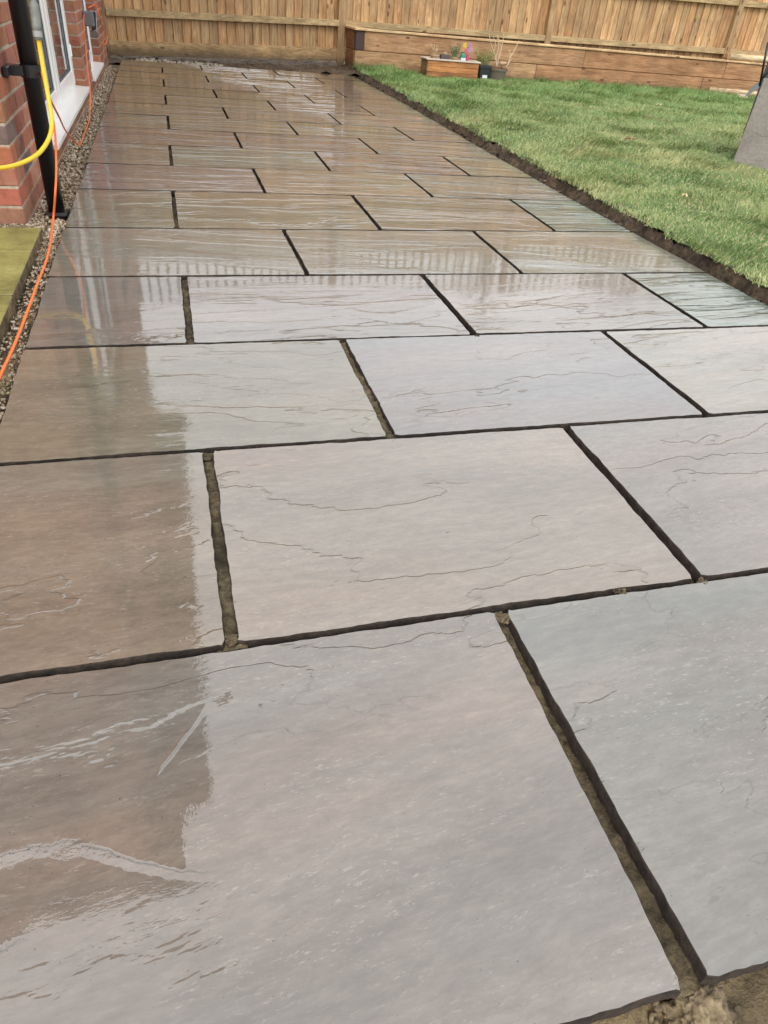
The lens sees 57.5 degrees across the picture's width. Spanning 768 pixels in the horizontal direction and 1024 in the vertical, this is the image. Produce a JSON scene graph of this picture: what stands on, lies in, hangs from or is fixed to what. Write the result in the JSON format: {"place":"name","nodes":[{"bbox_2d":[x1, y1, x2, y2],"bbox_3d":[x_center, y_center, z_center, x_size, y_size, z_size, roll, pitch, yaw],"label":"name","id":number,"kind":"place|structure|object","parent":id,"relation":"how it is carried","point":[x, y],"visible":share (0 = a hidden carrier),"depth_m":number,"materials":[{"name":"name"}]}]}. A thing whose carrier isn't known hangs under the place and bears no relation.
{"place":"outdoors","nodes":[
{"label":"outdoors","id":0,"kind":"place"},
{"bbox_2d":[0,227,42,355],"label":"side path","id":1,"kind":"structure","parent":0,"point":[20,248],"depth_m":2.48,"materials":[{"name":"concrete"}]},
{"bbox_2d":[0,64,119,419],"bbox_3d":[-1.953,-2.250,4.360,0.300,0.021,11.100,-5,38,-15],"label":"gravel bed","id":2,"kind":"object","parent":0,"point":[4,355],"visible":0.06,"depth_m":2.20,"materials":[{"name":"gravel"}]},
{"bbox_2d":[0,14,90,379],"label":"extension cable","id":3,"kind":"object","parent":2,"relation":"on","point":[4,366],"visible":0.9,"depth_m":2.82,"materials":[{"name":"plastic"}]},
{"bbox_2d":[29,66,118,261],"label":"pea gravel","id":4,"kind":"structure","parent":2,"relation":"on","point":[72,178],"depth_m":4.10,"materials":[{"name":"beige gravel"}]},
{"bbox_2d":[108,54,360,75],"bbox_3d":[-2.211,-6.151,9.559,3.720,0.114,1.800,-5,38,-15],"label":"soil border","id":5,"kind":"object","parent":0,"point":[313,66],"visible":0.52,"depth_m":9.60,"materials":[{"name":"brown soil"}]},
{"bbox_2d":[131,58,224,66],"bbox_3d":[-2.622,-5.744,8.943,1.154,0.046,0.418,-5,38,-15],"label":"pale rubble","id":6,"kind":"object","parent":5,"relation":"on","point":[168,61],"visible":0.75,"depth_m":8.93,"materials":[{"name":"stone"}]},
{"bbox_2d":[0,60,767,1023],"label":"patio","id":7,"kind":"structure","parent":0,"point":[382,558],"depth_m":1.28,"materials":[{"name":"stone"}]},
{"bbox_2d":[121,55,766,304],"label":"soil clods","id":8,"kind":"object","parent":7,"relation":"on","point":[541,180],"visible":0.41,"depth_m":5.28,"materials":[{"name":"brown soil"}]},
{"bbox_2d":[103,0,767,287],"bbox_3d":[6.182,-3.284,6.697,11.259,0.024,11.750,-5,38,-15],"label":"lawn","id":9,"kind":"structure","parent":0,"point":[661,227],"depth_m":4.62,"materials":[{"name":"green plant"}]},
{"bbox_2d":[0,0,108,226],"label":"house","id":10,"kind":"structure","parent":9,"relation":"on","point":[24,126],"depth_m":3.07,"materials":[{"name":"red brick"}]},
{"bbox_2d":[0,0,53,169],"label":"garden hose","id":11,"kind":"object","parent":10,"relation":"attached to","point":[36,20],"visible":1,"depth_m":2.55,"materials":[{"name":"yellow rubber"}]},
{"bbox_2d":[27,0,75,122],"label":"glazed door","id":12,"kind":"structure","parent":10,"relation":"in","point":[55,42],"depth_m":4.81,"materials":[{"name":"white plastic"}]},
{"bbox_2d":[82,0,92,62],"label":"glazed door","id":13,"kind":"structure","parent":10,"relation":"in","point":[83,1],"depth_m":7.09,"materials":[{"name":"white plastic"}]},
{"bbox_2d":[82,10,96,30],"bbox_3d":[-2.519,-4.218,6.011,0.111,0.155,0.080,-5,38,-15],"label":"outdoor socket","id":14,"kind":"object","parent":10,"relation":"attached to","point":[90,18],"visible":0.98,"depth_m":5.98,"materials":[{"name":"grey plastic"}]},
{"bbox_2d":[88,4,107,44],"bbox_3d":[-2.785,-4.707,6.792,0.048,0.375,1.788,-5,38,-14],"label":"cable loop","id":15,"kind":"object","parent":10,"relation":"attached to","point":[100,21],"visible":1,"depth_m":7.24,"materials":[{"name":"orange plastic"}]},
{"bbox_2d":[101,0,767,73],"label":"fence","id":16,"kind":"object","parent":9,"relation":"on","point":[305,29],"visible":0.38,"depth_m":10.17,"materials":[{"name":"brown wood"}]},
{"bbox_2d":[420,56,480,79],"bbox_3d":[0.911,-6.183,9.749,0.790,0.219,0.328,-5,38,-15],"label":"planter box","id":17,"kind":"object","parent":9,"relation":"on","point":[430,66],"visible":0.95,"depth_m":9.63,"materials":[{"name":"brown wood"}]},
{"bbox_2d":[430,43,438,60],"bbox_3d":[0.693,-6.301,9.587,0.149,0.204,0.129,-22,45,-33],"label":"flower pot","id":18,"kind":"object","parent":17,"relation":"in","point":[434,55],"visible":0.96,"depth_m":9.58,"materials":[{"name":"ceramic"}]},
{"bbox_2d":[439,52,450,61],"bbox_3d":[0.841,-6.289,9.655,0.135,0.128,0.106,-5,38,-15],"label":"flower pot","id":19,"kind":"object","parent":17,"relation":"in","point":[443,56],"visible":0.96,"depth_m":9.63,"materials":[{"name":"stone"}]},
{"bbox_2d":[449,40,460,59],"bbox_3d":[0.988,-6.352,9.643,0.177,0.267,0.201,-5,38,-15],"label":"flower pot","id":20,"kind":"object","parent":17,"relation":"in","point":[456,51],"visible":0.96,"depth_m":9.64,"materials":[{"name":"ceramic"}]},
{"bbox_2d":[460,52,465,60],"bbox_3d":[1.089,-6.304,9.687,0.070,0.115,0.073,-5,38,-15],"label":"garden ornament","id":21,"kind":"object","parent":17,"relation":"in","point":[462,57],"visible":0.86,"depth_m":9.67,"materials":[{"name":"green plastic"}]},
{"bbox_2d":[463,43,471,60],"bbox_3d":[1.147,-6.349,9.663,0.141,0.225,0.044,-5,38,-15],"label":"garden ornament","id":22,"kind":"object","parent":17,"relation":"in","point":[466,51],"visible":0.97,"depth_m":9.65,"materials":[{"name":"pink plastic"}]},
{"bbox_2d":[472,48,496,78],"bbox_3d":[1.401,-6.341,9.889,0.385,0.386,0.364,-5,38,-15],"label":"square plant pot","id":23,"kind":"object","parent":9,"relation":"on","point":[484,68],"visible":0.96,"depth_m":9.86,"materials":[{"name":"grey plastic"}]},
{"bbox_2d":[489,33,518,80],"bbox_3d":[1.658,-6.438,9.905,0.342,0.562,0.342,22,39,21],"label":"round plant pot","id":24,"kind":"object","parent":9,"relation":"on","point":[497,73],"visible":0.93,"depth_m":9.91,"materials":[{"name":"beige plastic"}]},
{"bbox_2d":[345,25,766,91],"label":"raised bed","id":25,"kind":"object","parent":9,"relation":"on","point":[407,50],"visible":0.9,"depth_m":10.41,"materials":[{"name":"brown wood"}]},
{"bbox_2d":[727,53,767,62],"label":"timber rail","id":26,"kind":"object","parent":25,"relation":"on","point":[744,57],"visible":1,"depth_m":11.04,"materials":[{"name":"beige wood"}]},
{"bbox_2d":[707,87,756,97],"bbox_3d":[5.590,-6.638,11.082,0.909,0.096,0.096,5,36,-1],"label":"timber pole","id":27,"kind":"object","parent":9,"relation":"on","point":[737,91],"visible":0.49,"depth_m":11.04,"materials":[{"name":"beige wood"}]},
{"bbox_2d":[733,78,767,172],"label":"loose slab","id":28,"kind":"object","parent":9,"relation":"on","point":[753,147],"depth_m":5.21,"materials":[{"name":"grey stone"}]},
{"bbox_2d":[745,82,758,96],"bbox_3d":[5.661,-6.475,10.495,0.400,0.459,0.032,-5,38,-15],"label":"spade","id":29,"kind":"object","parent":9,"relation":"on","point":[754,87],"visible":0.55,"depth_m":10.54,"materials":[{"name":"grey metal"}]},
{"bbox_2d":[740,42,767,141],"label":"sack truck","id":30,"kind":"object","parent":9,"relation":"on","point":[763,76],"visible":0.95,"depth_m":5.28,"materials":[{"name":"black metal"}]},
{"bbox_2d":[349,66,767,305],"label":"soil edge","id":31,"kind":"object","parent":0,"point":[719,271],"visible":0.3,"depth_m":3.98,"materials":[{"name":"brown soil"}]},
{"bbox_2d":[591,967,767,1023],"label":"bare ground","id":32,"kind":"structure","parent":0,"point":[748,993],"depth_m":0.84,"materials":[{"name":"brown soil"}]},
{"bbox_2d":[649,985,741,1023],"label":"mortar lump","id":33,"kind":"object","parent":32,"relation":"on","point":[702,1005],"visible":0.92,"depth_m":0.81,"materials":[{"name":"beige concrete"}]}
]}

